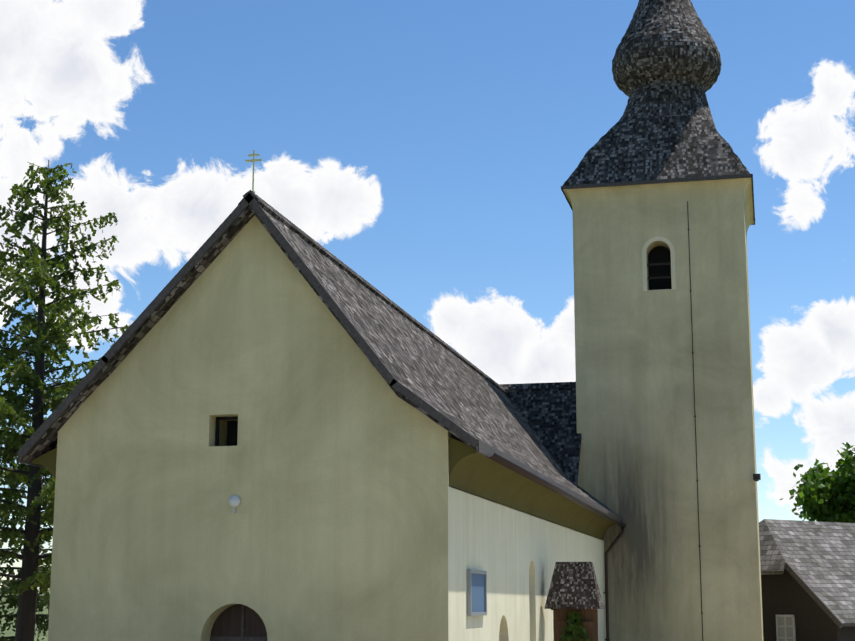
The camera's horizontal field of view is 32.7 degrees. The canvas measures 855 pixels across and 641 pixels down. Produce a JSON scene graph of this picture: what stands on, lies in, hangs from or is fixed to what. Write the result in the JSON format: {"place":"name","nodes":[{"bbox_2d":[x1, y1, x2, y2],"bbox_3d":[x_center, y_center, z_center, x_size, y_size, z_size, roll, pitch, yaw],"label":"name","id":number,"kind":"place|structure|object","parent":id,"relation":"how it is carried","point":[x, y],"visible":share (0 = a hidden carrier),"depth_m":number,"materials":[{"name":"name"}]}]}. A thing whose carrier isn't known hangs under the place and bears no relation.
{"place":"outdoors","nodes":[
{"label":"outdoors","id":0,"kind":"place"},
{"bbox_2d":[0,589,49,640],"bbox_3d":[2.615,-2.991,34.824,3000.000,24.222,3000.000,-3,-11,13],"label":"ground","id":1,"kind":"structure","parent":0,"point":[10,632],"depth_m":148.52,"materials":[{"name":"green plant"}]},
{"bbox_2d":[0,308,70,640],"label":"larch","id":2,"kind":"object","parent":1,"relation":"on","point":[8,585],"visible":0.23,"depth_m":41.28,"materials":[{"name":"green plant"}]},
{"bbox_2d":[0,160,129,640],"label":"larch","id":3,"kind":"object","parent":1,"relation":"on","point":[32,578],"visible":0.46,"depth_m":34.50,"materials":[{"name":"green plant"}]},
{"bbox_2d":[544,562,603,640],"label":"entrance porch","id":4,"kind":"object","parent":1,"relation":"on","point":[574,602],"visible":1,"depth_m":32.67,"materials":[{"name":"brown wood"}]},
{"bbox_2d":[561,0,763,640],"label":"tower","id":5,"kind":"structure","parent":1,"relation":"on","point":[657,189],"depth_m":46.13,"materials":[{"name":"paint"}]},
{"bbox_2d":[761,569,854,640],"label":"house walls","id":6,"kind":"structure","parent":1,"relation":"on","point":[785,593],"depth_m":48.91,"materials":[{"name":"brown wood"}]},
{"bbox_2d":[776,615,795,640],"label":"window frame","id":7,"kind":"object","parent":6,"relation":"in","point":[785,626],"visible":1,"depth_m":49.11,"materials":[{"name":"white wood"}]},
{"bbox_2d":[778,617,792,640],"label":"window pane","id":8,"kind":"structure","parent":7,"relation":"in","point":[781,630],"depth_m":49.17,"materials":[{"name":"grey glass"}]},
{"bbox_2d":[759,519,854,626],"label":"house roof","id":9,"kind":"structure","parent":6,"relation":"on","point":[818,557],"depth_m":50.36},
{"bbox_2d":[785,562,842,627],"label":"house verge boards","id":10,"kind":"object","parent":9,"relation":"attached to","point":[814,596],"visible":0.43,"depth_m":47.86,"materials":[{"name":"grey wood"}]},
{"bbox_2d":[780,442,854,522],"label":"tree","id":11,"kind":"object","parent":1,"relation":"on","point":[825,495],"visible":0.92,"depth_m":63.60,"materials":[{"name":"green plant"}]},
{"bbox_2d":[17,150,626,640],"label":"church","id":12,"kind":"structure","parent":0,"point":[263,422],"depth_m":24.93,"materials":[{"name":"paint"}]},
{"bbox_2d":[0,0,854,588],"label":"sky","id":13,"kind":"structure","parent":0,"point":[430,147],"materials":[{"name":"blue"}]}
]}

